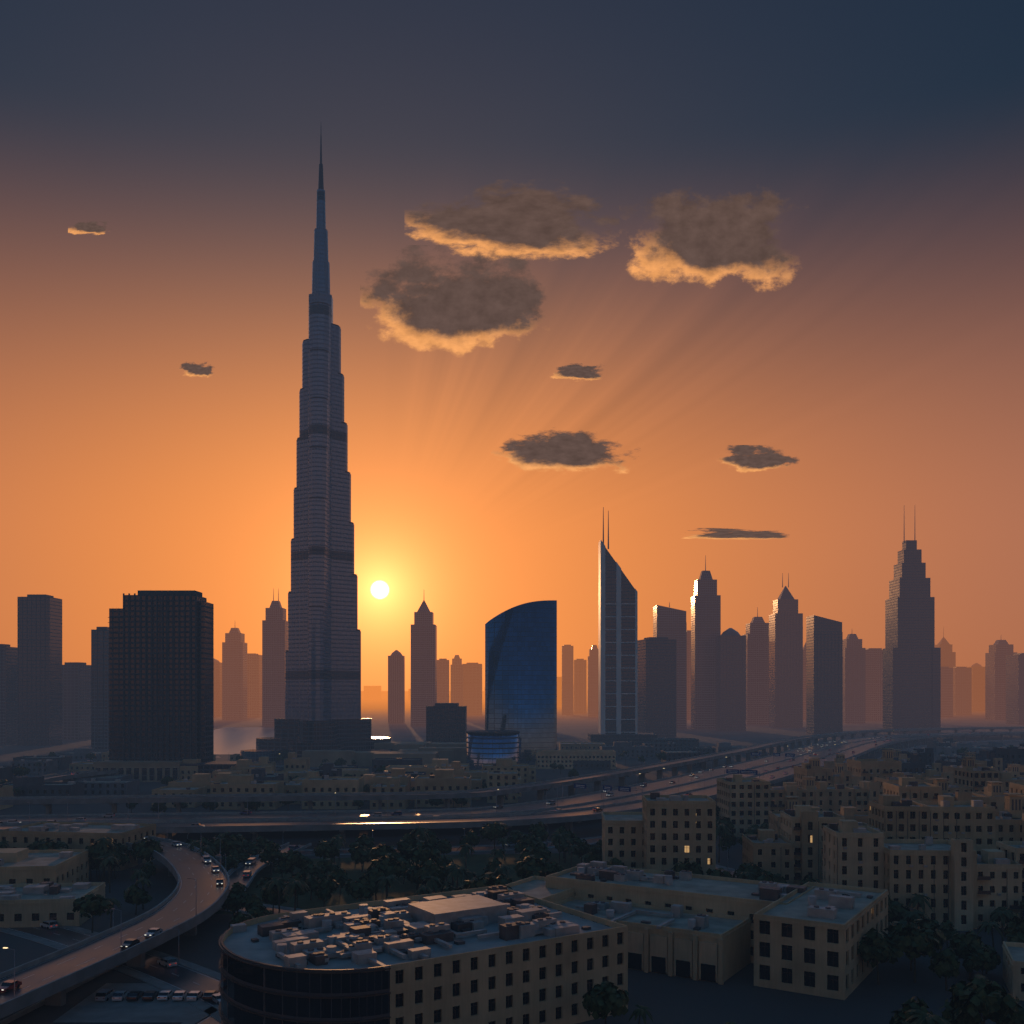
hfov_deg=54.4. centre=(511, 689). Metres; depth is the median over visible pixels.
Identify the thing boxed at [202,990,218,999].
parked car
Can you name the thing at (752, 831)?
tree
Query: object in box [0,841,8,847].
palm
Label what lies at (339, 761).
tree
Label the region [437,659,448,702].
tower
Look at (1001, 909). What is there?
tree
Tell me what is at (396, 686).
tower
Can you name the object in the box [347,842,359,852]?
tree
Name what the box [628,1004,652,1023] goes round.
palm
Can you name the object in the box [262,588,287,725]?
tower
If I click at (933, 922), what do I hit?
tree
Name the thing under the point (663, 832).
apartment building
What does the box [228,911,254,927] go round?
tree
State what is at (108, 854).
palm
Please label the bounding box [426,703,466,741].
building
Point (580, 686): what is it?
tower
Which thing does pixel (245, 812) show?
car
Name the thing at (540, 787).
viaduct road
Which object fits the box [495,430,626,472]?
cloud
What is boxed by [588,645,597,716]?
tower
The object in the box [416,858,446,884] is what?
tree
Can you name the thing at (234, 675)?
tower
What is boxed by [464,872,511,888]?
tree
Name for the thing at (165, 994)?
parked car
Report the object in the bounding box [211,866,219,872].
car
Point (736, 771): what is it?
sign gantry
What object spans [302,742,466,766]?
burj podium blocks
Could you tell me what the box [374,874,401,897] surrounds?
palm
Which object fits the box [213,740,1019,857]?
service road
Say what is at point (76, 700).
tower
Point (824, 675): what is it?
tower
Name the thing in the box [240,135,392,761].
burj khalifa
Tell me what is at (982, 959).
tree
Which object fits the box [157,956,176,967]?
car
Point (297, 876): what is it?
tree
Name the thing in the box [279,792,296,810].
tree
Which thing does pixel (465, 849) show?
palm
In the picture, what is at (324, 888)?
tree
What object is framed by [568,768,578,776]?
tree
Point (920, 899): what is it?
palm
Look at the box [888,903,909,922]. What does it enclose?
tree
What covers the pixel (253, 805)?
tree
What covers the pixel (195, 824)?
car
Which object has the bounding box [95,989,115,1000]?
parked car
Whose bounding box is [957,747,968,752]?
tree
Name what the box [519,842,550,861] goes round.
tree
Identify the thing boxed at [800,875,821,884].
tree
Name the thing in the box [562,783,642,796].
sign gantry
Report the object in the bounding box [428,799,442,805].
tree
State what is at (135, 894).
tree
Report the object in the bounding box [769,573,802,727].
tower
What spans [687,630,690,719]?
tower
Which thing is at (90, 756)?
tree
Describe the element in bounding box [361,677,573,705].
skyline
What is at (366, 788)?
tree
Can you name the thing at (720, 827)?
palm
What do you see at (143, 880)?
palm
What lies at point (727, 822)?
tree
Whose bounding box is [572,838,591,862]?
tree
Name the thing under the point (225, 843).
tree
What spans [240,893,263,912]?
tree
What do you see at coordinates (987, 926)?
palm
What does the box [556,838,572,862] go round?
tree
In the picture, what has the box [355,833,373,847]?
tree
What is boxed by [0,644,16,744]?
tower
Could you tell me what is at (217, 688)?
tower
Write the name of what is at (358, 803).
tree
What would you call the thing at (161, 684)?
tower
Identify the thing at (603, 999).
tree
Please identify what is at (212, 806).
tree
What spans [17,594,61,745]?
tower
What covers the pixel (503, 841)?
palm
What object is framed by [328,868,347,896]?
tree
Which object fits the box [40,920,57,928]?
car
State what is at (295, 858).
tree
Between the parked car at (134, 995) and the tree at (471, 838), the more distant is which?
the tree at (471, 838)
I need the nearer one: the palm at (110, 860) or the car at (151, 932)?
the car at (151, 932)
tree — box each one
[0,779,9,783]
[12,766,30,775]
[27,839,46,849]
[32,839,68,849]
[39,842,53,849]
[72,892,112,932]
[85,752,95,759]
[85,840,116,880]
[89,859,98,879]
[106,847,129,878]
[111,842,130,875]
[124,884,151,914]
[125,803,137,812]
[129,837,162,861]
[138,861,156,887]
[150,803,166,811]
[160,776,174,785]
[173,802,187,808]
[197,839,216,856]
[202,802,218,811]
[211,833,227,861]
[213,832,242,869]
[221,854,237,870]
[221,893,243,914]
[223,849,248,863]
[228,882,249,896]
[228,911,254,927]
[239,847,250,858]
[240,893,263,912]
[245,802,260,810]
[245,842,262,855]
[248,905,272,917]
[259,840,281,874]
[260,881,288,913]
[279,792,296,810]
[280,849,305,874]
[283,750,287,756]
[286,872,307,906]
[313,841,339,858]
[314,878,338,906]
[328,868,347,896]
[334,758,346,764]
[345,877,378,900]
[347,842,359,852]
[351,843,371,871]
[353,800,363,809]
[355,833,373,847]
[362,866,386,900]
[364,784,369,800]
[368,842,398,860]
[370,853,407,896]
[376,765,385,771]
[397,832,419,851]
[405,840,441,864]
[416,829,439,846]
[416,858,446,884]
[419,857,448,890]
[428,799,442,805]
[438,882,456,892]
[439,857,453,880]
[455,798,466,807]
[456,881,470,889]
[459,829,479,855]
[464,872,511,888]
[479,822,508,855]
[483,858,502,877]
[497,874,511,884]
[513,855,549,878]
[514,841,528,860]
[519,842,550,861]
[525,870,544,877]
[527,821,548,841]
[545,861,563,876]
[550,763,556,768]
[552,825,576,857]
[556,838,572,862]
[557,764,564,773]
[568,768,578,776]
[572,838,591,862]
[582,980,628,1023]
[584,851,601,862]
[587,846,601,855]
[591,839,601,847]
[606,857,622,865]
[638,755,645,764]
[657,752,665,761]
[671,859,703,874]
[706,868,724,876]
[716,805,720,816]
[717,817,733,830]
[718,831,736,857]
[718,868,735,877]
[733,862,762,878]
[740,828,757,842]
[754,870,774,881]
[759,822,768,828]
[773,873,786,882]
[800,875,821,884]
[857,928,903,984]
[883,919,946,982]
[888,892,906,922]
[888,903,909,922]
[889,996,932,1023]
[903,950,927,970]
[917,916,939,937]
[928,948,960,990]
[937,920,959,947]
[939,997,979,1023]
[948,974,1018,1023]
[949,929,983,978]
[951,935,992,976]
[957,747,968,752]
[962,947,997,974]
[984,944,1001,973]
[991,907,1013,928]
[996,996,1023,1023]
[1004,912,1023,942]
[1020,898,1023,909]
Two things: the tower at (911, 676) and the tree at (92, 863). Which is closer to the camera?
the tree at (92, 863)
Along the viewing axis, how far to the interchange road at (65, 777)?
624.32 m
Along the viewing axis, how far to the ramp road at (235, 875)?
302.76 m
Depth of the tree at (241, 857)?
323.73 m
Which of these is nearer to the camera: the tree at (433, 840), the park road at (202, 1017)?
the park road at (202, 1017)
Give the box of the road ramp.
[0,836,229,1018]
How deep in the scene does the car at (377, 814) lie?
431.93 m
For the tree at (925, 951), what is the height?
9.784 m
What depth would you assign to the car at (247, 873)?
304.34 m
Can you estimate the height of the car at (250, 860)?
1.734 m
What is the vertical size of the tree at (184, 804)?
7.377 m
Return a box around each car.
[0,980,21,992]
[7,820,20,822]
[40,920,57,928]
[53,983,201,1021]
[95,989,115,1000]
[112,991,128,1000]
[120,938,139,947]
[126,991,143,1000]
[142,991,158,1000]
[144,928,162,936]
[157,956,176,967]
[157,990,174,999]
[171,841,181,846]
[172,991,188,1000]
[187,991,203,1000]
[190,823,204,826]
[202,855,210,862]
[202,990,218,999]
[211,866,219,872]
[211,993,220,1004]
[216,878,222,885]
[239,810,250,814]
[243,870,251,876]
[245,857,255,864]
[289,845,299,849]
[371,812,381,815]
[391,811,401,814]
[546,800,555,804]
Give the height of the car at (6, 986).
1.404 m
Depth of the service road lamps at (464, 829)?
371.71 m
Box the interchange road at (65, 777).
[4,765,318,783]
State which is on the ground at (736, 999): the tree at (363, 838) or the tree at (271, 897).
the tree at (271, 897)
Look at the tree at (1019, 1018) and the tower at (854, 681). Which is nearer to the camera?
the tree at (1019, 1018)
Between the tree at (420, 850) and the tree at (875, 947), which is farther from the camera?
the tree at (420, 850)
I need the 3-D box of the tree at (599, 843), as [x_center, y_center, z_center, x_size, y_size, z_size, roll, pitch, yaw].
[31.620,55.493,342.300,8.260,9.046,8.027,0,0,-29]
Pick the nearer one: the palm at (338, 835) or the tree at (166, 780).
the palm at (338, 835)
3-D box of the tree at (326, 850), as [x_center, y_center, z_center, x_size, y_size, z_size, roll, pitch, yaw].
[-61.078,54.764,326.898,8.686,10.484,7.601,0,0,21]
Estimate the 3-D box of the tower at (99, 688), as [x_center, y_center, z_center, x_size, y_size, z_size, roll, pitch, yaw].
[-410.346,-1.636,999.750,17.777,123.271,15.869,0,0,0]
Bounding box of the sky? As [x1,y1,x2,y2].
[0,0,1023,690]
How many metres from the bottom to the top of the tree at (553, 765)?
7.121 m
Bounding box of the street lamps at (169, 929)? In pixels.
[45,894,178,962]
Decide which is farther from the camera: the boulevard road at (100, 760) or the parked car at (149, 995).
the boulevard road at (100, 760)
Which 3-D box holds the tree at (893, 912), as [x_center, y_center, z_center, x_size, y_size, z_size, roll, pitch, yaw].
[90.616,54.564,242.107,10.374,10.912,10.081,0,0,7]
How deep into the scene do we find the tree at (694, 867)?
282.61 m
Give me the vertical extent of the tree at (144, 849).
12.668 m
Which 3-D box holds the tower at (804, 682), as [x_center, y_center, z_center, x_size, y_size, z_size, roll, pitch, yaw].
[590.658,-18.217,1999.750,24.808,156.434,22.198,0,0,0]
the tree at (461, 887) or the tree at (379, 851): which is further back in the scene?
the tree at (379, 851)
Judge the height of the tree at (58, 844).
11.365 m
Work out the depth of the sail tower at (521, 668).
826.66 m
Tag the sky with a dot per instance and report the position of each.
(889, 134)
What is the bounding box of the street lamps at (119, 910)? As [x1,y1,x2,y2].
[3,815,225,997]
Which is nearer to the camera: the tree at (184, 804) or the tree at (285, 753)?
the tree at (184, 804)
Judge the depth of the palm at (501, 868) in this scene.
295.96 m
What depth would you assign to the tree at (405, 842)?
337.39 m
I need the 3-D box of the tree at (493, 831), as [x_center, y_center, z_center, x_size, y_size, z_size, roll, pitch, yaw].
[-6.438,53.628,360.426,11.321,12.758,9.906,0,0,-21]
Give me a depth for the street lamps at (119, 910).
200.18 m
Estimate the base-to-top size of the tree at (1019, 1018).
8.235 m
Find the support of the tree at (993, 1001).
on the ground at (736, 999)
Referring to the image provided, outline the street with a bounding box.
[716,865,736,876]
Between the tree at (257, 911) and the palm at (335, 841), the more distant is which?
the palm at (335, 841)
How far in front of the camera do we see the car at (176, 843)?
331.08 m
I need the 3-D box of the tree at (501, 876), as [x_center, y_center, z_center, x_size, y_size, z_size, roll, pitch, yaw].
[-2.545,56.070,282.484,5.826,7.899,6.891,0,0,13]
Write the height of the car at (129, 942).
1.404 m
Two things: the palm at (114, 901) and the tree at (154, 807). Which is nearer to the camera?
the palm at (114, 901)
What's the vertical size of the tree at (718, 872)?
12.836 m
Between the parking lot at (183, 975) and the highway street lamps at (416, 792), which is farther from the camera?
the highway street lamps at (416, 792)
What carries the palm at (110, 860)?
on the ground at (736, 999)
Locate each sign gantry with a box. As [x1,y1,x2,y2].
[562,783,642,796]
[724,769,759,778]
[741,752,803,761]
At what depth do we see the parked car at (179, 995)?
192.16 m
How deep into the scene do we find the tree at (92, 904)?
243.74 m
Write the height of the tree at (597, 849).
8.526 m
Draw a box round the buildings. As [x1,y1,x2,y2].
[0,821,1023,1000]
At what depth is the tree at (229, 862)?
314.04 m
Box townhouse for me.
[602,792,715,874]
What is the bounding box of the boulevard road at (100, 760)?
[72,756,220,762]
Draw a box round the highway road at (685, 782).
[0,733,1020,829]
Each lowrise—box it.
[0,748,239,809]
[152,752,535,809]
[559,738,1023,768]
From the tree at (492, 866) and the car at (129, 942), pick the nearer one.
the car at (129, 942)
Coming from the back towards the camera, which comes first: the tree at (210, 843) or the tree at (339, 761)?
the tree at (339, 761)
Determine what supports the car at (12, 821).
on the highway road at (685, 782)
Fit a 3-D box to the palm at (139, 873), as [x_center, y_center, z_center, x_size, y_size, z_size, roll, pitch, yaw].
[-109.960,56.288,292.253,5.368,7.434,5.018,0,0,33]
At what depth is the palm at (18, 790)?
522.95 m
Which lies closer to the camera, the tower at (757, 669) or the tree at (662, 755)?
the tree at (662, 755)
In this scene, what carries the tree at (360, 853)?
on the park lawn at (477, 863)
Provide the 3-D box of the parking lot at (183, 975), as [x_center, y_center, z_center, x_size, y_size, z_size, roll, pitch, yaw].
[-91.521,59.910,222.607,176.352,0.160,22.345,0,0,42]
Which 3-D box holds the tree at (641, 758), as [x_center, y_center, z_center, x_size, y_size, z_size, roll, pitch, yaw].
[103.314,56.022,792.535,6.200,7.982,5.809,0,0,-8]
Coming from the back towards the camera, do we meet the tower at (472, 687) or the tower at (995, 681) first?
the tower at (472, 687)
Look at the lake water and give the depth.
1256.51 m
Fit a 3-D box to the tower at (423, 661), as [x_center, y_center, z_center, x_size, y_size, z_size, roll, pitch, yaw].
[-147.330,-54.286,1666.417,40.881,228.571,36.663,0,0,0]
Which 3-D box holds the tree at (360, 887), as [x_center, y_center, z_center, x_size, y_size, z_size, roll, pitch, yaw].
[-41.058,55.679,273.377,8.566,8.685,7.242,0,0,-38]
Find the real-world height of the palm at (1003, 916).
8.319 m
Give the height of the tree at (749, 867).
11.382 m
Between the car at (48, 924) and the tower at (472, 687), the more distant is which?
the tower at (472, 687)
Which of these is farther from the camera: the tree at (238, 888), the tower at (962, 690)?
the tower at (962, 690)
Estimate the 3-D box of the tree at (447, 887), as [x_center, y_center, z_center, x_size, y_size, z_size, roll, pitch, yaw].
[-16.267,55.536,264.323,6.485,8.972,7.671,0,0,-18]
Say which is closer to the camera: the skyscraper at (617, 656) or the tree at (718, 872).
the tree at (718, 872)
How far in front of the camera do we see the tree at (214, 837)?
348.21 m
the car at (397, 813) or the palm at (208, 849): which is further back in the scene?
the car at (397, 813)
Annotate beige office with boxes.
[506,861,888,999]
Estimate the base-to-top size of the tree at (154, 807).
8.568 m
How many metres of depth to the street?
332.50 m
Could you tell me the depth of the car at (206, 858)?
300.58 m
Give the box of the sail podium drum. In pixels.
[466,730,519,768]
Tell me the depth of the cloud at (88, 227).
9200.00 m
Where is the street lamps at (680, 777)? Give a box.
[27,730,899,823]
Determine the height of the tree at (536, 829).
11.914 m
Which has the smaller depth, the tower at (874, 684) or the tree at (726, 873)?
the tree at (726, 873)
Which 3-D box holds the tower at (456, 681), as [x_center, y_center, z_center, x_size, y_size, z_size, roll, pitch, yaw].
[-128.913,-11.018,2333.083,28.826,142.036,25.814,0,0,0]
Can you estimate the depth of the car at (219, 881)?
267.70 m
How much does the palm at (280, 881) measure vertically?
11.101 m
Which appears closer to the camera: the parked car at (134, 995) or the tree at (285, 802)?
the parked car at (134, 995)
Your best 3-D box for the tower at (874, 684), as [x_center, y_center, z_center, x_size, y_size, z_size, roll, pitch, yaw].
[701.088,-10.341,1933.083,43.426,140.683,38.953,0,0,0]
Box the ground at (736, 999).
[0,691,1023,1023]
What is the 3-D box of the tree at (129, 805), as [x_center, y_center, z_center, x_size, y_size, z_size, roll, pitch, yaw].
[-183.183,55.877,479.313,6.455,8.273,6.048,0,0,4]
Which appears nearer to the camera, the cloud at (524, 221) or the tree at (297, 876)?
the tree at (297, 876)
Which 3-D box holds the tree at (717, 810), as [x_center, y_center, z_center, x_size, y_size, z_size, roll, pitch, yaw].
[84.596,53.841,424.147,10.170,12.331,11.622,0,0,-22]
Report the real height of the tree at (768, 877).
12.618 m
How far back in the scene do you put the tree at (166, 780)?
582.33 m
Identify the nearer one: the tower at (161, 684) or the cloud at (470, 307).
the tower at (161, 684)
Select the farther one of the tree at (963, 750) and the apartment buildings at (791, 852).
the tree at (963, 750)
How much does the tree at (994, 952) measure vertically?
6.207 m
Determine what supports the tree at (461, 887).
on the park lawn at (477, 863)
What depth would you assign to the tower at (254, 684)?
2179.12 m
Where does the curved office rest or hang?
on the ground at (736, 999)
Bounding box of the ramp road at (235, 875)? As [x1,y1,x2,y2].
[0,842,311,1023]
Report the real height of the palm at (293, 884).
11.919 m
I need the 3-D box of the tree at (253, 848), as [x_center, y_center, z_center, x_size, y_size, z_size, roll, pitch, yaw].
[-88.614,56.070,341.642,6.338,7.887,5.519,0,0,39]
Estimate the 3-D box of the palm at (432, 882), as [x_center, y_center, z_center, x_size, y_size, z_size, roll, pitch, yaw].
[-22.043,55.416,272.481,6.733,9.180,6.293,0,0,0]
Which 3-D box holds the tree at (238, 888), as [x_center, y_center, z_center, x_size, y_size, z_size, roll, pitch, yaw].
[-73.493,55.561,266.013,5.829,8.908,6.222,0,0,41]
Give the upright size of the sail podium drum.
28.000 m
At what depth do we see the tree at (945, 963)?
197.31 m
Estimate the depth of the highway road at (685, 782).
474.08 m
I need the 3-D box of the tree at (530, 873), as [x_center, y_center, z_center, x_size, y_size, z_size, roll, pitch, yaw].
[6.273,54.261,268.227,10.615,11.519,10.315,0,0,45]
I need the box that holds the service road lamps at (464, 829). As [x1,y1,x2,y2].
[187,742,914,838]
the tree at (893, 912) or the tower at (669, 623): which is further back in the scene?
the tower at (669, 623)
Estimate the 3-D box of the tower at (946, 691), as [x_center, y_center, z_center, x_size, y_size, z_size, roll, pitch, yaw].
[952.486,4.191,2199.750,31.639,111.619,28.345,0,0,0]
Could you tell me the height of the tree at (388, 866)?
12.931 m
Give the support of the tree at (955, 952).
on the ground at (736, 999)
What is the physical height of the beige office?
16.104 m
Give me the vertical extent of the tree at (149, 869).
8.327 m
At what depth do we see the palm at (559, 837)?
336.12 m
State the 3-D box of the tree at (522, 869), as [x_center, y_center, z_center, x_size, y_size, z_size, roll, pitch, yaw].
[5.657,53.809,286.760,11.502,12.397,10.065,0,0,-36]
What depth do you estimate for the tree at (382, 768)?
624.27 m
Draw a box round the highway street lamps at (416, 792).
[67,730,868,820]
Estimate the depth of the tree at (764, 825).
379.56 m
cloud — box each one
[68,221,106,234]
[179,362,212,377]
[360,245,544,354]
[405,179,619,258]
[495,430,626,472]
[552,363,600,379]
[628,190,795,287]
[683,528,786,538]
[721,445,798,472]
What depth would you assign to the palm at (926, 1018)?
147.90 m
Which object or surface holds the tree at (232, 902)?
on the ground at (736, 999)
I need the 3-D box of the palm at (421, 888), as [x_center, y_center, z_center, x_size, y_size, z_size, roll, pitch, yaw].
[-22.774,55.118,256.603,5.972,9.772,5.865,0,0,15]
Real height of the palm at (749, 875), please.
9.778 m
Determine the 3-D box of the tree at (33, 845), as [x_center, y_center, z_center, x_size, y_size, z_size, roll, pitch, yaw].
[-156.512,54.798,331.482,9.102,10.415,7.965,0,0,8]
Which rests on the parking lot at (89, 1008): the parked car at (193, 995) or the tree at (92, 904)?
the parked car at (193, 995)
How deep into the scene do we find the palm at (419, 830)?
335.43 m
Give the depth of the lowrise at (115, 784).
578.76 m
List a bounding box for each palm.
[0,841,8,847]
[13,787,22,794]
[94,837,117,880]
[96,856,121,892]
[101,853,117,882]
[104,898,122,927]
[129,869,147,881]
[134,877,153,908]
[197,845,217,858]
[264,877,288,912]
[280,878,310,910]
[328,837,344,863]
[332,834,346,860]
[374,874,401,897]
[409,826,429,842]
[414,884,433,895]
[422,876,442,892]
[444,862,459,886]
[446,866,469,887]
[456,843,474,870]
[463,871,477,882]
[490,849,505,860]
[493,865,510,875]
[496,837,508,860]
[550,832,569,864]
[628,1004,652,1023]
[716,823,730,862]
[735,871,758,879]
[904,1009,950,1023]
[907,893,932,923]
[977,922,1003,946]
[989,909,1012,943]
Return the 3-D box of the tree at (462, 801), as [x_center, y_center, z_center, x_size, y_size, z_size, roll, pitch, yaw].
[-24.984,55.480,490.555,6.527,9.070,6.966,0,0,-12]
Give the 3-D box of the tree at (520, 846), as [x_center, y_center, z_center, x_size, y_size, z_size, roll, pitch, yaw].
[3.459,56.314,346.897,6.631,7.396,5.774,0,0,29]
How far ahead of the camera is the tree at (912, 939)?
201.82 m
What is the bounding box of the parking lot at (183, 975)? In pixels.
[0,926,220,1022]
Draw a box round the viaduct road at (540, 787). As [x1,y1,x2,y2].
[0,727,1023,813]
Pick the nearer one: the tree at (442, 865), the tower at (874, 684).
the tree at (442, 865)
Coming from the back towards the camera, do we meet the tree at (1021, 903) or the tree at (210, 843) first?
the tree at (210, 843)
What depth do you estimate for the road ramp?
215.24 m
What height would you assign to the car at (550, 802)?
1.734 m
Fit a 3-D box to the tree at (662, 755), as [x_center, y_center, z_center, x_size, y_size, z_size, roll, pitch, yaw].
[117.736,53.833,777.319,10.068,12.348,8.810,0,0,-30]
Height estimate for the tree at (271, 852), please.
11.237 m
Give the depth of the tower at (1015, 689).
1722.46 m
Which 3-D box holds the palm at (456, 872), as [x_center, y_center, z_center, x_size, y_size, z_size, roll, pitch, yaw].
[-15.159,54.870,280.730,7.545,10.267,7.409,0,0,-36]
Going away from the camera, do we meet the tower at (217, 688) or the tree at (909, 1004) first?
the tree at (909, 1004)
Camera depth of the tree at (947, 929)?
226.88 m
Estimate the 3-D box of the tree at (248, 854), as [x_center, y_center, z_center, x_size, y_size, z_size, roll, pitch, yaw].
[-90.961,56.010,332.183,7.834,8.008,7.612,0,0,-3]
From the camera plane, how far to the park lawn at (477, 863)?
320.13 m
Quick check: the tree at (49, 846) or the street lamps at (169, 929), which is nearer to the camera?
the street lamps at (169, 929)
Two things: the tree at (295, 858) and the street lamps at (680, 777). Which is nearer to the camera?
the tree at (295, 858)
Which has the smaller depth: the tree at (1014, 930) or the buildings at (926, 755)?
the tree at (1014, 930)
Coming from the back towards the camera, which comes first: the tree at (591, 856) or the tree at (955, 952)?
the tree at (591, 856)
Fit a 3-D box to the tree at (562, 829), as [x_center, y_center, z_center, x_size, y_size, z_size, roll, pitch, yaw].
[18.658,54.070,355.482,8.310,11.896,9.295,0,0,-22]
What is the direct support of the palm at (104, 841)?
on the ground at (736, 999)
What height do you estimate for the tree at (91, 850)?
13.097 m
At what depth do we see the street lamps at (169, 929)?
218.53 m
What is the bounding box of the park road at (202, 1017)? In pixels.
[181,903,304,1023]
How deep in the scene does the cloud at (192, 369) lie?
9240.00 m
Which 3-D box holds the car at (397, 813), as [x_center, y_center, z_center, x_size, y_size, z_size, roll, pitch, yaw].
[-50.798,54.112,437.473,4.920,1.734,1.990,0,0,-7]
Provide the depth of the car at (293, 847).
347.74 m
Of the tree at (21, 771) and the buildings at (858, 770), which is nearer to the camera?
the buildings at (858, 770)
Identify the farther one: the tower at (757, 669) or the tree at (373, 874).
the tower at (757, 669)
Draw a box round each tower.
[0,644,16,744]
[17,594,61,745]
[62,662,90,739]
[91,627,108,749]
[93,590,271,781]
[214,659,221,716]
[222,628,246,719]
[247,653,261,716]
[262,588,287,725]
[388,650,404,722]
[411,600,436,725]
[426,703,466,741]
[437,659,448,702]
[451,655,462,705]
[462,663,481,714]
[485,600,556,762]
[562,645,572,714]
[574,659,586,713]
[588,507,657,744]
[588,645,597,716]
[638,637,675,737]
[653,602,686,728]
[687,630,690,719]
[691,555,720,728]
[716,628,745,730]
[742,607,768,724]
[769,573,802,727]
[803,643,805,719]
[806,615,842,734]
[843,634,865,722]
[866,648,882,720]
[883,529,940,732]
[935,627,955,667]
[941,667,952,716]
[953,667,971,714]
[967,663,984,710]
[985,640,1016,719]
[1006,653,1023,724]
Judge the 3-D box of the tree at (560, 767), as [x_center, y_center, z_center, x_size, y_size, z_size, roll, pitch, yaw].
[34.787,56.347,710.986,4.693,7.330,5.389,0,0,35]
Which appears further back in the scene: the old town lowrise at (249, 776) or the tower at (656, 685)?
the tower at (656, 685)
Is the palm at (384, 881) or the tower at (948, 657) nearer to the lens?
the palm at (384, 881)
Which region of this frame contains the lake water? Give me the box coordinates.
[214,727,273,753]
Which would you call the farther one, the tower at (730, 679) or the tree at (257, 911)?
the tower at (730, 679)
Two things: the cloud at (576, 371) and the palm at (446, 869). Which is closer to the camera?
the palm at (446, 869)
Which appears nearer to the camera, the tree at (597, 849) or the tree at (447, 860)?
the tree at (447, 860)
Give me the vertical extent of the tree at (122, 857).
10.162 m
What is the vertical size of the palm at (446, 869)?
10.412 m
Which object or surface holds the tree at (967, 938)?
on the ground at (736, 999)
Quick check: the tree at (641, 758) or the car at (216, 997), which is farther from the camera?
the tree at (641, 758)
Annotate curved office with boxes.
[219,885,627,1023]
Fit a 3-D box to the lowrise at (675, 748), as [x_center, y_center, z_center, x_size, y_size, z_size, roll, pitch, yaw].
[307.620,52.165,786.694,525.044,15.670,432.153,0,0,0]
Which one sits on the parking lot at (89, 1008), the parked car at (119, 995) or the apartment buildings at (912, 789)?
the parked car at (119, 995)
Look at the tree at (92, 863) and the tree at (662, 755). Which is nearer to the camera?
the tree at (92, 863)
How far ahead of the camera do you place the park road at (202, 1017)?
185.27 m
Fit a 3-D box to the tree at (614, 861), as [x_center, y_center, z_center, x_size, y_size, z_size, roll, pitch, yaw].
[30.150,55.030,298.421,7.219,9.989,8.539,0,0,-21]
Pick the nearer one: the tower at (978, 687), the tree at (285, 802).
the tree at (285, 802)
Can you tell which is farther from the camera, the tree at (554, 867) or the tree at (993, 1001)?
the tree at (554, 867)
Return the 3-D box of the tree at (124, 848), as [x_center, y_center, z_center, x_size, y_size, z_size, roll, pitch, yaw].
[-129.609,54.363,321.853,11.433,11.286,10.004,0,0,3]
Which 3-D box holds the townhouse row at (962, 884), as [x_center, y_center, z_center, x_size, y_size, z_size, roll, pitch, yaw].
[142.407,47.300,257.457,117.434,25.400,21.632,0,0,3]
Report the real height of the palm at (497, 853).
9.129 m
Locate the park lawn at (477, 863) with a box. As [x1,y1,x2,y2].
[214,853,588,913]
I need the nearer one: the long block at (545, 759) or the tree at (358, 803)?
the tree at (358, 803)
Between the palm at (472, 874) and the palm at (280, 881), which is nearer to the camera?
the palm at (280, 881)
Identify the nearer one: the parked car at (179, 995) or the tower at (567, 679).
the parked car at (179, 995)
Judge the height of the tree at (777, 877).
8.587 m
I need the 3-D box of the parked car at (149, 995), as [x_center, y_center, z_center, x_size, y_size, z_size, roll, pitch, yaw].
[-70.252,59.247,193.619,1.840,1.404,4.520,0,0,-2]
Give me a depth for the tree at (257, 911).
244.05 m
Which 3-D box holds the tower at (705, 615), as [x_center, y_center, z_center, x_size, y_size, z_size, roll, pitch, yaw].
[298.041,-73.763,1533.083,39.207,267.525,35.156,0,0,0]
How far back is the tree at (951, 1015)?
169.28 m
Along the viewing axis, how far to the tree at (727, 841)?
354.76 m
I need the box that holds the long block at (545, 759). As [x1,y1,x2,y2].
[535,750,615,768]
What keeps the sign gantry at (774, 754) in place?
on the highway road at (685, 782)
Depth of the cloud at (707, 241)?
9080.00 m
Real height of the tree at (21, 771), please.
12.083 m
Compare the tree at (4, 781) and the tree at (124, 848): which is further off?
the tree at (4, 781)
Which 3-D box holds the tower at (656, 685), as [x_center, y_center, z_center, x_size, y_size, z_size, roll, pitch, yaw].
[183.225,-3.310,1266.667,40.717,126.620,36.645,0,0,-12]
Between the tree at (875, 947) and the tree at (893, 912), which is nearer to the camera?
the tree at (875, 947)

